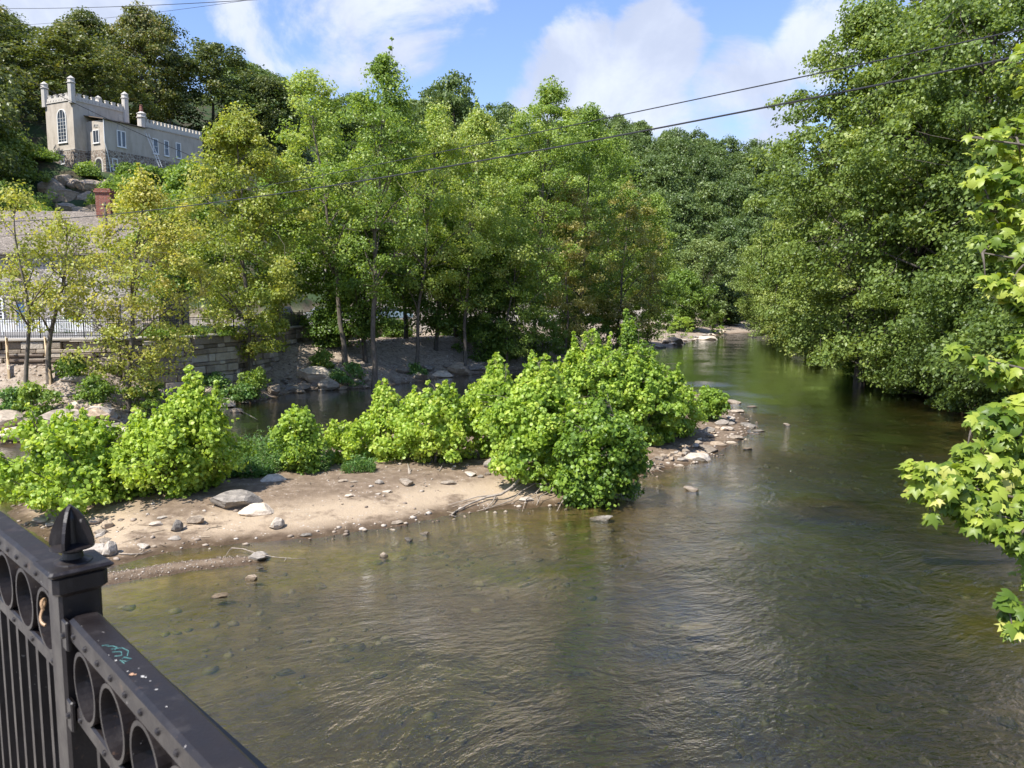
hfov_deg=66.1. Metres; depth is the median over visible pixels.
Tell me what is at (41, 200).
shrub
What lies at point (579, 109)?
hill tree
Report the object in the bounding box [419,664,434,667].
submerged rock
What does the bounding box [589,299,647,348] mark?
shrub
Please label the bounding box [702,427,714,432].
rock
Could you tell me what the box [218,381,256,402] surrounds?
shrub
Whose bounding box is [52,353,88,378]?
shrub
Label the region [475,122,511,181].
hill tree
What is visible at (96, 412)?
rock
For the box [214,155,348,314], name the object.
tree
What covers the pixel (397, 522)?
rock
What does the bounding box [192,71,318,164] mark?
hill tree
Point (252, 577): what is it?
rock
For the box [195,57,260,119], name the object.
hill tree
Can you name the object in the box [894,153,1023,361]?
tree
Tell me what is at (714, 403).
sycamore bush
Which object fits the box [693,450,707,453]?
rock
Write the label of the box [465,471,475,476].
rock
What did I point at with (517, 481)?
driftwood branch
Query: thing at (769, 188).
hill tree
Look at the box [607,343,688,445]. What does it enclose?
sycamore bush
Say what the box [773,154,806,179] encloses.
hill tree
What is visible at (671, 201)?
hill tree
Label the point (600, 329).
shrub
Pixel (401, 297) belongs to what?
tree
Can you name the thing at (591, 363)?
sycamore bush
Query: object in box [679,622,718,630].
submerged rock
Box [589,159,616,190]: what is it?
hill tree
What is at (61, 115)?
window
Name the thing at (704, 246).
tree
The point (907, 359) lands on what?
shrub
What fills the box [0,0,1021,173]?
sky
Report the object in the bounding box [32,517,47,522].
cobble
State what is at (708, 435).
cobble
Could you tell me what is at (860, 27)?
riverbank tree
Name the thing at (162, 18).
hill tree
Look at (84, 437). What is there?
sycamore bush
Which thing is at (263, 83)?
hill tree
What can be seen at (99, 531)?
cobble
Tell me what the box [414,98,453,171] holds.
hill tree
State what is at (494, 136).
hill tree
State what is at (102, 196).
stone house
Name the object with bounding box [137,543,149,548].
rock
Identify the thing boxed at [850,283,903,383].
shrub
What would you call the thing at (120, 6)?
overhead cable
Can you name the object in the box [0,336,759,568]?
gravel
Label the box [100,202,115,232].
utility pole
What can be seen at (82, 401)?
rock
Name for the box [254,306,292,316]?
parked car
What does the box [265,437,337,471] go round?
weed patch
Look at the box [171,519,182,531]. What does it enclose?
rock
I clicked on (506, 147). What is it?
tree
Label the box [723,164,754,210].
hill tree
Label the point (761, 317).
shrub
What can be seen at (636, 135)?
hill tree
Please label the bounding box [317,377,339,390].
rock
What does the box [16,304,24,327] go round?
door
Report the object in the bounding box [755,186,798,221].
hill tree
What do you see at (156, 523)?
rock
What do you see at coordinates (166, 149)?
window
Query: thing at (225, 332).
shrub
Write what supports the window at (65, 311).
in the stone house at (102, 196)
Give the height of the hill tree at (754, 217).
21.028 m
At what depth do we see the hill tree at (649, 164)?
236.75 m
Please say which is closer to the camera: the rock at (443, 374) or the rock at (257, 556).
the rock at (257, 556)
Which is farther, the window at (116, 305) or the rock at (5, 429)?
the window at (116, 305)
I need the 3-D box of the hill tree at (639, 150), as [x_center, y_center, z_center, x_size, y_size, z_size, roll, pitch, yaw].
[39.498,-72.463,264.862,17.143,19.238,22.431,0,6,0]
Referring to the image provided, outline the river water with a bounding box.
[0,333,1023,767]
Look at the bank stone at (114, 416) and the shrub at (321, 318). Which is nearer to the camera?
the bank stone at (114, 416)
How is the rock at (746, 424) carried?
on the ground
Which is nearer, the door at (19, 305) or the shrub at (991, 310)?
the shrub at (991, 310)
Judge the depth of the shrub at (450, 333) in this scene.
82.47 m
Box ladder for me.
[146,134,161,166]
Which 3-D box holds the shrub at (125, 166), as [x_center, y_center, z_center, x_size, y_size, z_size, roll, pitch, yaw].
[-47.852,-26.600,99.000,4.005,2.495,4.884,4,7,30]
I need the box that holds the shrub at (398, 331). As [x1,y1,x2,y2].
[380,319,415,337]
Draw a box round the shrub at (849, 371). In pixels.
[834,329,868,374]
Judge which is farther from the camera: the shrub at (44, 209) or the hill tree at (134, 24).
the hill tree at (134, 24)
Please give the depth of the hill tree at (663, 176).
222.70 m
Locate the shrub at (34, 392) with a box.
[11,380,64,418]
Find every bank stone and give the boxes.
[67,401,79,405]
[104,412,117,422]
[267,384,280,394]
[281,379,287,383]
[290,385,299,390]
[293,389,305,392]
[361,374,368,382]
[391,375,401,382]
[422,365,434,370]
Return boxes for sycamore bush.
[0,402,145,518]
[0,455,51,501]
[104,405,173,501]
[106,364,256,498]
[265,403,326,474]
[322,418,369,464]
[359,378,416,461]
[393,379,475,462]
[457,352,523,458]
[470,349,586,491]
[537,384,653,509]
[556,328,646,429]
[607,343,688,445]
[617,308,655,359]
[654,381,707,437]
[694,385,730,420]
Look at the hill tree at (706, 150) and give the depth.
276.47 m
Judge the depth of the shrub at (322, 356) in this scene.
62.16 m
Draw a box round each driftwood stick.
[119,550,150,554]
[225,547,305,560]
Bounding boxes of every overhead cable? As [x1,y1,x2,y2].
[0,0,247,8]
[0,54,1023,221]
[12,1,239,25]
[105,28,1023,210]
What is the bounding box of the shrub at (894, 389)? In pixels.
[857,282,957,396]
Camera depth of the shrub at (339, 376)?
60.18 m
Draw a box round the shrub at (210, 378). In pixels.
[199,371,230,387]
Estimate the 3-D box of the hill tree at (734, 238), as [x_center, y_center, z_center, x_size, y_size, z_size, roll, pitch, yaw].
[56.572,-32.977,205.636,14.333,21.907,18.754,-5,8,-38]
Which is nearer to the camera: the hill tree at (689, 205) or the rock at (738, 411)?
the rock at (738, 411)
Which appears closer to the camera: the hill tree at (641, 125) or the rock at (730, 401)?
the rock at (730, 401)
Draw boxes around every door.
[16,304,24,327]
[96,159,101,171]
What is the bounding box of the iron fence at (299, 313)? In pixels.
[0,309,400,337]
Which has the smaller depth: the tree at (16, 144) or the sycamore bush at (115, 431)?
the sycamore bush at (115, 431)
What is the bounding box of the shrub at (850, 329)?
[818,308,887,372]
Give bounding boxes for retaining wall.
[0,319,409,387]
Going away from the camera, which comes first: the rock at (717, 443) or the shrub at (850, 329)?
the rock at (717, 443)
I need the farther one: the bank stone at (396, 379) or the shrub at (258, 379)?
the bank stone at (396, 379)
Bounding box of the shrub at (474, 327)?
[451,313,515,361]
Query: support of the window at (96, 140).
in the castle house at (76, 133)
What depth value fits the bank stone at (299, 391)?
58.07 m
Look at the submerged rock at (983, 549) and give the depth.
22.10 m
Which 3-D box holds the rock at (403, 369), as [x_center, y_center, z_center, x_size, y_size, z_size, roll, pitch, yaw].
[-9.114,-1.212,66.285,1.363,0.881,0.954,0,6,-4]
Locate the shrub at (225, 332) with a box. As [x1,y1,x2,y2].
[195,323,235,336]
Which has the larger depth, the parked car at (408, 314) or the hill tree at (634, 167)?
the hill tree at (634, 167)
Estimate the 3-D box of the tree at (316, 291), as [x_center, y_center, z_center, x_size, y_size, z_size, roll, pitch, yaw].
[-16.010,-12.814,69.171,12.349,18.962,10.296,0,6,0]
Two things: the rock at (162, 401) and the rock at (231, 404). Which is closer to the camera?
the rock at (162, 401)
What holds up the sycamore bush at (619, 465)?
on the ground
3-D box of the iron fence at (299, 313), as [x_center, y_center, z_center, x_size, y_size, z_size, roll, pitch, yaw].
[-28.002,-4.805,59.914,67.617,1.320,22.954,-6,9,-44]
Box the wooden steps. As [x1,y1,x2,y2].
[5,337,51,384]
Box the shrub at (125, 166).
[111,162,140,177]
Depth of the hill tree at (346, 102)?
230.19 m
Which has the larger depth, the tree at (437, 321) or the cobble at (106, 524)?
the tree at (437, 321)
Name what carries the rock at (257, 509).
on the ground
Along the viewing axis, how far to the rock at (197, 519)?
23.59 m
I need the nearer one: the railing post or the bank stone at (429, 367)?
the railing post
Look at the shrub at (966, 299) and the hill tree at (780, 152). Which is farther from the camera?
the hill tree at (780, 152)
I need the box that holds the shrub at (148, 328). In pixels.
[134,326,177,338]
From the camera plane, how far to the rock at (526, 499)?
26.92 m
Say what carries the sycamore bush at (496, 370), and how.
on the ground
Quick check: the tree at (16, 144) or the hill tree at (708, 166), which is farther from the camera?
the hill tree at (708, 166)
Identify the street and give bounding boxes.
[0,320,349,337]
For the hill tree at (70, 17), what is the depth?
133.59 m
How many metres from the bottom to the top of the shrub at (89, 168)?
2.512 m
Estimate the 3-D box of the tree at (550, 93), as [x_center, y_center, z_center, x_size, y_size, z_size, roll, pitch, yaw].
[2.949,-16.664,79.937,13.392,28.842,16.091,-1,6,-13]
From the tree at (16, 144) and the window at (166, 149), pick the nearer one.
the tree at (16, 144)
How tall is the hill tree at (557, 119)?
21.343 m
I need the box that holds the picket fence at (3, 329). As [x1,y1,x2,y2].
[0,318,93,334]
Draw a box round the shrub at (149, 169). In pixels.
[121,163,165,184]
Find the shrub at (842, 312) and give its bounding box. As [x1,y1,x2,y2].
[817,295,858,349]
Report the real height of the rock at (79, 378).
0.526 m
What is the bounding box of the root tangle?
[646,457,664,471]
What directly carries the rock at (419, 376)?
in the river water
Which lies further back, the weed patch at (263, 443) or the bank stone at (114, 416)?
the bank stone at (114, 416)
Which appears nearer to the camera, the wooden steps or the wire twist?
the wire twist
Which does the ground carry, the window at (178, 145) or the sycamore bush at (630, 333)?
the sycamore bush at (630, 333)
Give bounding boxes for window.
[0,298,4,318]
[10,258,27,280]
[57,109,67,143]
[61,298,78,320]
[65,259,78,280]
[92,129,99,143]
[106,301,119,322]
[107,258,120,280]
[116,130,126,148]
[141,259,152,279]
[141,301,152,322]
[152,138,158,154]
[163,140,168,156]
[175,142,181,159]
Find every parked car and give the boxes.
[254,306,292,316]
[377,308,413,319]
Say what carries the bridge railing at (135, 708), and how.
attached to the railing post
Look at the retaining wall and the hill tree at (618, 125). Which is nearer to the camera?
the retaining wall
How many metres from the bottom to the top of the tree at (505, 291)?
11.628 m
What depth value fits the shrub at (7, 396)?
40.68 m
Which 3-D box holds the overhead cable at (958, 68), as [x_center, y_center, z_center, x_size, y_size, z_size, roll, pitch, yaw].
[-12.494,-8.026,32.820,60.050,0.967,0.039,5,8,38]
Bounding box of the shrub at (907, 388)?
[891,344,930,394]
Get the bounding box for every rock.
[0,410,26,428]
[0,427,30,441]
[36,408,89,426]
[60,374,93,383]
[76,399,97,408]
[83,543,104,553]
[85,402,111,417]
[86,406,114,419]
[102,541,117,555]
[135,391,167,404]
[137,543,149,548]
[149,521,162,525]
[159,386,176,395]
[168,535,180,539]
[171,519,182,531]
[186,515,203,523]
[202,385,212,395]
[210,489,261,508]
[211,592,229,598]
[217,398,235,407]
[229,408,242,414]
[238,503,273,515]
[245,574,257,581]
[248,551,269,560]
[260,474,285,481]
[269,517,284,528]
[297,366,331,382]
[297,383,310,389]
[300,533,311,536]
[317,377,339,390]
[337,479,348,481]
[375,479,383,483]
[379,552,387,558]
[391,520,403,524]
[396,364,410,373]
[399,478,412,485]
[413,371,426,379]
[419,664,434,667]
[432,370,452,377]
[440,480,455,484]
[447,364,469,374]
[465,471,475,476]
[468,363,482,370]
[483,458,492,467]
[519,497,533,500]
[589,515,612,520]
[662,337,683,344]
[677,457,688,461]
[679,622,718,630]
[683,486,698,492]
[684,453,711,461]
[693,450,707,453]
[696,336,717,339]
[698,445,717,452]
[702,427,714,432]
[710,441,725,445]
[715,419,728,424]
[728,399,740,404]
[729,435,743,439]
[731,409,745,412]
[740,422,755,427]
[921,543,1017,560]
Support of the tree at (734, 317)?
on the ground
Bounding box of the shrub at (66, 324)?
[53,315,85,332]
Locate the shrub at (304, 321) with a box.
[281,312,309,326]
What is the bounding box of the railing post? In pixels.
[32,504,113,767]
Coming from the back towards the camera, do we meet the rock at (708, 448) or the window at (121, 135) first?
the window at (121, 135)
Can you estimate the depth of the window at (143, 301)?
60.77 m
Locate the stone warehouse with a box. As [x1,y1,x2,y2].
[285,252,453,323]
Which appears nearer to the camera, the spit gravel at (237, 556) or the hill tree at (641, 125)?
the spit gravel at (237, 556)
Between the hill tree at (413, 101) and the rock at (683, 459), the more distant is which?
the hill tree at (413, 101)
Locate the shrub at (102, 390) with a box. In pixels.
[67,373,126,406]
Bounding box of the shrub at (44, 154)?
[20,144,63,161]
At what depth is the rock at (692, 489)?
28.68 m
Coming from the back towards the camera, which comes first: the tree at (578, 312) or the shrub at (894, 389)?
the tree at (578, 312)
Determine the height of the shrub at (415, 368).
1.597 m
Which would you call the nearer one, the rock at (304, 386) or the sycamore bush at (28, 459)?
the sycamore bush at (28, 459)
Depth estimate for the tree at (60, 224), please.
42.58 m
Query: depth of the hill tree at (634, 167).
225.47 m
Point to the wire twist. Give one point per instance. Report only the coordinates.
(42, 607)
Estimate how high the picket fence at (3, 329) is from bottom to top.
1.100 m
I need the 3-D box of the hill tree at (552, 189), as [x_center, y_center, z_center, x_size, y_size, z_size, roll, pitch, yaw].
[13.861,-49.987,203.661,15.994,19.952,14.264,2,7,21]
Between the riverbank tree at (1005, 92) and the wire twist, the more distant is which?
the riverbank tree at (1005, 92)
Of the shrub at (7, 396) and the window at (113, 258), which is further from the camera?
the window at (113, 258)
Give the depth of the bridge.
2.09 m
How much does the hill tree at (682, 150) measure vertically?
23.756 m
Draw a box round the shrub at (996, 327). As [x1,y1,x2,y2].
[921,272,1023,429]
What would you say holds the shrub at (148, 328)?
on the ground
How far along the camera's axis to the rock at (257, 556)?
21.11 m
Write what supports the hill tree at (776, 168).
on the ground
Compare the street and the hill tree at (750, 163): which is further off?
the hill tree at (750, 163)
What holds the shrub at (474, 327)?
on the ground
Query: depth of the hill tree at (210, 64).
133.04 m
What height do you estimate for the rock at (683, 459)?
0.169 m
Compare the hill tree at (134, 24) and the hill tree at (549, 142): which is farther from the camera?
the hill tree at (549, 142)
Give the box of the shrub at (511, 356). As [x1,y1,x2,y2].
[483,319,529,360]
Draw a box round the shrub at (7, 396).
[0,385,34,410]
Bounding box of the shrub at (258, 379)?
[236,366,271,398]
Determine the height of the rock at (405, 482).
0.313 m
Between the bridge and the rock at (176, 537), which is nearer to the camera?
the bridge
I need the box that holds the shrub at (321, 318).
[300,304,351,346]
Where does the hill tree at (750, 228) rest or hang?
on the ground
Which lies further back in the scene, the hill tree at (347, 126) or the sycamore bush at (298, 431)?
the hill tree at (347, 126)
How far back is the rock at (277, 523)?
23.54 m
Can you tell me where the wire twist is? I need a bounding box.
[39,598,46,626]
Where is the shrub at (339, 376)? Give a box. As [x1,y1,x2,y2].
[329,361,370,386]
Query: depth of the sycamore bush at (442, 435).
30.30 m
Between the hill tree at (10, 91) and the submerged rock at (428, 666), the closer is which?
the submerged rock at (428, 666)
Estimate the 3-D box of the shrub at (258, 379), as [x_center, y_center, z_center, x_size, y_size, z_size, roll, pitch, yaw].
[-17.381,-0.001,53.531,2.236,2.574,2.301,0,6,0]
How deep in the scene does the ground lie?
18.41 m
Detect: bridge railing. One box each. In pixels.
[0,511,60,767]
[69,612,258,767]
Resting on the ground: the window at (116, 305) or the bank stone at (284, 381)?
the bank stone at (284, 381)
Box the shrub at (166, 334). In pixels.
[143,325,175,338]
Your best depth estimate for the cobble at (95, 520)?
23.88 m
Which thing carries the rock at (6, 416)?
on the ground
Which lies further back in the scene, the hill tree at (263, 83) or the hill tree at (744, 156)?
the hill tree at (744, 156)
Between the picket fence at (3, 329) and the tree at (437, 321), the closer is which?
the picket fence at (3, 329)
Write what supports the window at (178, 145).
in the castle house at (76, 133)
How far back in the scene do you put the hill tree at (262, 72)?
201.11 m
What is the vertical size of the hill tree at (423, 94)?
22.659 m
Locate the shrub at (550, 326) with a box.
[509,307,571,362]
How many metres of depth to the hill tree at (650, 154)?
250.25 m
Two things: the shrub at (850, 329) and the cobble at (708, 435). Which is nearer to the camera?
the cobble at (708, 435)
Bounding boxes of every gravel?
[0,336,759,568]
[105,555,262,585]
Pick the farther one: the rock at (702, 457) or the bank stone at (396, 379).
the bank stone at (396, 379)
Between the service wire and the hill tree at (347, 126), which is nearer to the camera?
the service wire
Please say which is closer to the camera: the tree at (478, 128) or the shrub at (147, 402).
the shrub at (147, 402)
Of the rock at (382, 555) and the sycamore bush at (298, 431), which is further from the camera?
the sycamore bush at (298, 431)
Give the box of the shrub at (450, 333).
[433,324,462,335]
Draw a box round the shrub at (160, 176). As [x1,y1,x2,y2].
[148,166,171,186]
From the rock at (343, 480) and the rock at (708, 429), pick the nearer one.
the rock at (343, 480)
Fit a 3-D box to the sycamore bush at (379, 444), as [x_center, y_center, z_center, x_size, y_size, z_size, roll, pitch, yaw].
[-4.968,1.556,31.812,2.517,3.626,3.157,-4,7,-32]
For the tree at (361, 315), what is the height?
14.015 m
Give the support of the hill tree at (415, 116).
on the ground
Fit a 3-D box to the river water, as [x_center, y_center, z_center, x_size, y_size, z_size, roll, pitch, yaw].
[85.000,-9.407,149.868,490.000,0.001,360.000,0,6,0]
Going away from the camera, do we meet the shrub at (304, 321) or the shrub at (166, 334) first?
the shrub at (166, 334)
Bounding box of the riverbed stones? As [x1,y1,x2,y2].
[117,411,1023,767]
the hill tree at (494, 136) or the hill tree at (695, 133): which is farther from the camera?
the hill tree at (695, 133)
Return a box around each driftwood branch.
[449,460,537,516]
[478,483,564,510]
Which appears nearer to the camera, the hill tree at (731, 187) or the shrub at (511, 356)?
the shrub at (511, 356)
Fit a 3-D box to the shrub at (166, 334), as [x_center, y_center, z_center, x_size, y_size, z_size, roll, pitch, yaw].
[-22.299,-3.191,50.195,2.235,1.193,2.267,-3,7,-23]
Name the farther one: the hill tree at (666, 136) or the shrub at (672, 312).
the hill tree at (666, 136)
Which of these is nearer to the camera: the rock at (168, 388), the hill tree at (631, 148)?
the rock at (168, 388)
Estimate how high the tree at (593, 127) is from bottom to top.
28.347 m
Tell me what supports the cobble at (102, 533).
on the ground
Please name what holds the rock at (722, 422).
on the ground
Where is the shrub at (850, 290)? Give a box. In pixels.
[818,238,933,350]
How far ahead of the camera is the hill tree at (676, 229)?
192.48 m
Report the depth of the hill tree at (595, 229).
175.47 m
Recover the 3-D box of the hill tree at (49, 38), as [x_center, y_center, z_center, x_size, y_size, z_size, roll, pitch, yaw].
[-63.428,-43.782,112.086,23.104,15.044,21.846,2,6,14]
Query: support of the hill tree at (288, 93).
on the ground
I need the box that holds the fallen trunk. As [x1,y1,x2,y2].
[903,386,933,392]
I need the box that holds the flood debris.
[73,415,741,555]
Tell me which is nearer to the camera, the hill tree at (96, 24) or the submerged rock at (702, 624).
the submerged rock at (702, 624)
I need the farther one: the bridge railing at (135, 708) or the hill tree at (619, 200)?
the hill tree at (619, 200)
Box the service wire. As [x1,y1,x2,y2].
[0,65,256,181]
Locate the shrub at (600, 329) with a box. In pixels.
[547,308,612,350]
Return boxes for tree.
[0,4,37,91]
[0,11,63,92]
[0,20,161,119]
[0,37,29,78]
[0,43,38,176]
[0,53,37,143]
[0,123,52,186]
[0,178,94,410]
[0,207,123,383]
[2,9,40,71]
[18,12,149,98]
[21,162,230,412]
[36,5,148,103]
[82,0,196,124]
[106,153,250,326]
[114,10,197,120]
[149,37,266,153]
[167,101,321,376]
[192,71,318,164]
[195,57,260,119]
[212,73,307,169]
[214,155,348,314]
[220,61,285,99]
[254,80,309,118]
[262,129,389,318]
[264,96,320,159]
[267,67,389,366]
[290,37,448,387]
[306,98,372,142]
[307,198,412,362]
[334,90,377,132]
[336,104,387,148]
[343,129,455,338]
[356,104,432,169]
[368,96,495,363]
[390,209,504,350]
[403,140,514,336]
[408,98,420,108]
[411,87,462,139]
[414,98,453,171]
[417,69,495,166]
[421,96,536,365]
[442,239,550,347]
[455,112,501,199]
[459,131,575,317]
[467,212,560,363]
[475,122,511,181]
[477,75,620,352]
[488,101,529,133]
[488,107,528,178]
[489,139,554,216]
[511,133,566,208]
[526,173,619,356]
[529,124,567,193]
[530,101,645,340]
[537,228,617,328]
[538,160,595,215]
[542,117,569,134]
[545,125,674,340]
[561,106,586,130]
[562,189,634,270]
[585,176,672,349]
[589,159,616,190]
[597,114,615,132]
[597,179,641,249]
[605,216,667,289]
[608,122,635,148]
[610,112,630,136]
[613,138,648,177]
[614,154,635,190]
[616,135,644,183]
[616,192,690,346]
[624,120,646,136]
[624,126,645,155]
[629,155,668,208]
[632,119,653,140]
[632,218,684,290]
[634,135,666,155]
[634,148,680,192]
[638,163,691,220]
[642,152,699,195]
[642,190,684,249]
[644,223,712,285]
[656,132,674,151]
[657,136,705,191]
[658,234,750,326]
[663,127,691,145]
[668,187,709,240]
[681,181,731,240]
[682,150,725,219]
[685,143,721,189]
[686,126,709,147]
[686,136,710,166]
[688,282,749,324]
[692,155,738,201]
[696,256,757,319]
[699,216,750,277]
[700,141,745,191]
[704,137,730,165]
[706,175,760,230]
[713,211,759,259]
[718,135,746,178]
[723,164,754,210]
[724,169,764,216]
[727,152,761,183]
[730,216,787,335]
[737,197,772,256]
[739,138,771,170]
[741,0,967,383]
[742,147,775,195]
[746,147,775,183]
[748,173,864,348]
[753,9,1016,387]
[755,155,793,194]
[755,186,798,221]
[757,174,795,224]
[769,142,811,176]
[772,223,856,357]
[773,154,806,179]
[781,0,1023,388]
[799,0,1017,279]
[887,219,1023,412]
[894,42,1023,643]
[910,53,1023,337]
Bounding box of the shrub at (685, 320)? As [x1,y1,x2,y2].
[664,316,693,337]
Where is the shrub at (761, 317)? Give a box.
[750,305,780,330]
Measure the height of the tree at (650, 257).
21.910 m
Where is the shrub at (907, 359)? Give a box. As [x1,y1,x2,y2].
[876,290,996,405]
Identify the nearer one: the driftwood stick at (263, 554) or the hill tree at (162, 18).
the driftwood stick at (263, 554)
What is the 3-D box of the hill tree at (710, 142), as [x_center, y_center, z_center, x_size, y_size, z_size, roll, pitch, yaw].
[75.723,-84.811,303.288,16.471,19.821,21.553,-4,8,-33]
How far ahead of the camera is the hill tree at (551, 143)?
215.87 m
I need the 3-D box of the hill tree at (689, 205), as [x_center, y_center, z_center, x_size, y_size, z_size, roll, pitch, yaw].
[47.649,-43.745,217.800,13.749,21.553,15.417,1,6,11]
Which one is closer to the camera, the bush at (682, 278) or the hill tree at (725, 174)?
the bush at (682, 278)
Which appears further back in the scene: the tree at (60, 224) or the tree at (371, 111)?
the tree at (371, 111)
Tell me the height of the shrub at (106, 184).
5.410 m
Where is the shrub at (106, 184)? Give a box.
[84,171,149,210]
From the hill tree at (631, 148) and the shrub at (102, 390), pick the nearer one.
the shrub at (102, 390)
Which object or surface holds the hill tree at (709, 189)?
on the ground
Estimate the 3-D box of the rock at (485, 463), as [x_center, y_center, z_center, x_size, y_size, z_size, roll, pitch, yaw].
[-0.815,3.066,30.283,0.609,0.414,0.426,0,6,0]
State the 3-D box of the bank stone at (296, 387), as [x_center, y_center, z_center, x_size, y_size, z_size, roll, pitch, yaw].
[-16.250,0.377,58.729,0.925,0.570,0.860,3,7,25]
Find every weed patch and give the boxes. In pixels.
[220,452,279,478]
[229,426,281,465]
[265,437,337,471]
[340,452,377,473]
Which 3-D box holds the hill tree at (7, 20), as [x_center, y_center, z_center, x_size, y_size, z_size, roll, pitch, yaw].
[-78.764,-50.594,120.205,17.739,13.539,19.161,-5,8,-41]
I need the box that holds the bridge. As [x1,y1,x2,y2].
[169,680,266,767]
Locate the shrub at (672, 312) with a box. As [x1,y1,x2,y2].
[654,301,680,340]
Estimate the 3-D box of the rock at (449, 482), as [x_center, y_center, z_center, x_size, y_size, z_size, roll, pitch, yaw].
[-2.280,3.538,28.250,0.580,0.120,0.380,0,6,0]
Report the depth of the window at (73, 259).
59.90 m
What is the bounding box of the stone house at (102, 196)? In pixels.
[0,188,189,330]
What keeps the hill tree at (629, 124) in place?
on the ground
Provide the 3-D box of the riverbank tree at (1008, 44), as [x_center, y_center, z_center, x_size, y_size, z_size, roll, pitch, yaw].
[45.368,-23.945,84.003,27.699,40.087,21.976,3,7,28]
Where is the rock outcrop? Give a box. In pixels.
[37,174,104,211]
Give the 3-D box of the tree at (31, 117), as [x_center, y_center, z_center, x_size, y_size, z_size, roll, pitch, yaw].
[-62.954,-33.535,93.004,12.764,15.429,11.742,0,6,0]
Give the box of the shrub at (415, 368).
[407,361,428,374]
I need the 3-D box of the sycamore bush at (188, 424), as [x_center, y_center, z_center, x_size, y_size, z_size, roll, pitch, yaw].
[-11.039,1.657,26.275,4.630,4.618,3.764,-4,7,-29]
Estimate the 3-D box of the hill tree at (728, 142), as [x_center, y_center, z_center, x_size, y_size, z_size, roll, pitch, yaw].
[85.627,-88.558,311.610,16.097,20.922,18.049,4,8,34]
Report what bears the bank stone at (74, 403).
on the ground
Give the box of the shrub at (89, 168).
[72,159,101,177]
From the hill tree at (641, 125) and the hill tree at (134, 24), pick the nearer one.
the hill tree at (134, 24)
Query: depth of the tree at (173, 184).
59.78 m
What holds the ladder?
attached to the castle house at (76, 133)
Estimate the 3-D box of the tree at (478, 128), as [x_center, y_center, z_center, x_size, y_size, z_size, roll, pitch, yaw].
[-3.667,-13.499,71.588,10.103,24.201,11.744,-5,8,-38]
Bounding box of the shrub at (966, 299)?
[909,270,1021,410]
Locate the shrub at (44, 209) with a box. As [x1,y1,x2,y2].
[25,203,56,210]
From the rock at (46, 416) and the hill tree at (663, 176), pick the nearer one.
the rock at (46, 416)
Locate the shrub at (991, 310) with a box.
[935,260,1020,410]
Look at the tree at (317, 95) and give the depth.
61.84 m
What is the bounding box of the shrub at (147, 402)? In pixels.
[121,380,164,416]
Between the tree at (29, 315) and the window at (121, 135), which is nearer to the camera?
the tree at (29, 315)
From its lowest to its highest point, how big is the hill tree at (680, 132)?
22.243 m
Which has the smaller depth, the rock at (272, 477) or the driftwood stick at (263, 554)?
the driftwood stick at (263, 554)
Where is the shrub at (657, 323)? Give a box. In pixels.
[619,284,663,345]
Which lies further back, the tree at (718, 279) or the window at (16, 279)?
the tree at (718, 279)
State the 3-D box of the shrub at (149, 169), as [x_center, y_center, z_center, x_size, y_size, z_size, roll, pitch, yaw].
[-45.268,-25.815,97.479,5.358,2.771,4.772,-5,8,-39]
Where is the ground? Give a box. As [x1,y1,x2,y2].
[0,61,1023,767]
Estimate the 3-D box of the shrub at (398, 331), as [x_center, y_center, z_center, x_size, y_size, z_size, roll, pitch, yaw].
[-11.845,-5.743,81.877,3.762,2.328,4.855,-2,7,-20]
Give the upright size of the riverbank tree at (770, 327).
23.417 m
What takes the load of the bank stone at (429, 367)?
on the ground
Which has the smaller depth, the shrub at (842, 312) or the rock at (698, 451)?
the rock at (698, 451)
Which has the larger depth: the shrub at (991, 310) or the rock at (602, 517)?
the shrub at (991, 310)
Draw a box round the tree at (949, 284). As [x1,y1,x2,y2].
[887,219,1023,412]
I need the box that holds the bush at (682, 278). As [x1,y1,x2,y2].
[645,268,722,330]
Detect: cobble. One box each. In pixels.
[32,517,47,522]
[88,517,103,523]
[93,529,108,533]
[95,531,104,536]
[99,537,111,542]
[102,520,113,528]
[706,433,714,437]
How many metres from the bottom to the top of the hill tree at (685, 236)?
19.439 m
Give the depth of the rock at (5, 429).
38.31 m
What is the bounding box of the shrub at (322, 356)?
[308,347,335,369]
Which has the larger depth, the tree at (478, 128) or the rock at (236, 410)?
the tree at (478, 128)
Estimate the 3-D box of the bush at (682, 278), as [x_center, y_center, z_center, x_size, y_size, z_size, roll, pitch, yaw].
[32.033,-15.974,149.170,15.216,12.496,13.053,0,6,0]
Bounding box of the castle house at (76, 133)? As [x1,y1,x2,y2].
[40,76,202,171]
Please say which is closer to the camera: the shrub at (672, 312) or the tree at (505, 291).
the tree at (505, 291)
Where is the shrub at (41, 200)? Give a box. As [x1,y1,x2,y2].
[0,179,63,210]
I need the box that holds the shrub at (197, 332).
[173,324,208,337]
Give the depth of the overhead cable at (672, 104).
19.66 m
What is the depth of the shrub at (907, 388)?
56.75 m
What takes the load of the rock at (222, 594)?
in the river water
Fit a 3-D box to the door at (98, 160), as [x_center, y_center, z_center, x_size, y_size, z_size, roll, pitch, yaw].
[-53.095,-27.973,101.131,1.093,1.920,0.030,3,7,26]
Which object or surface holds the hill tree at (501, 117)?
on the ground
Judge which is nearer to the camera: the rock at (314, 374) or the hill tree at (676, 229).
the rock at (314, 374)
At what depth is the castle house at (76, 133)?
101.93 m
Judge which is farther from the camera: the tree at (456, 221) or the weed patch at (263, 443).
the tree at (456, 221)
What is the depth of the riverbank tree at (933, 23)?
51.06 m
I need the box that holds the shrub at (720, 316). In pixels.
[709,313,729,333]
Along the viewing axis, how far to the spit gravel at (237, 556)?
20.36 m

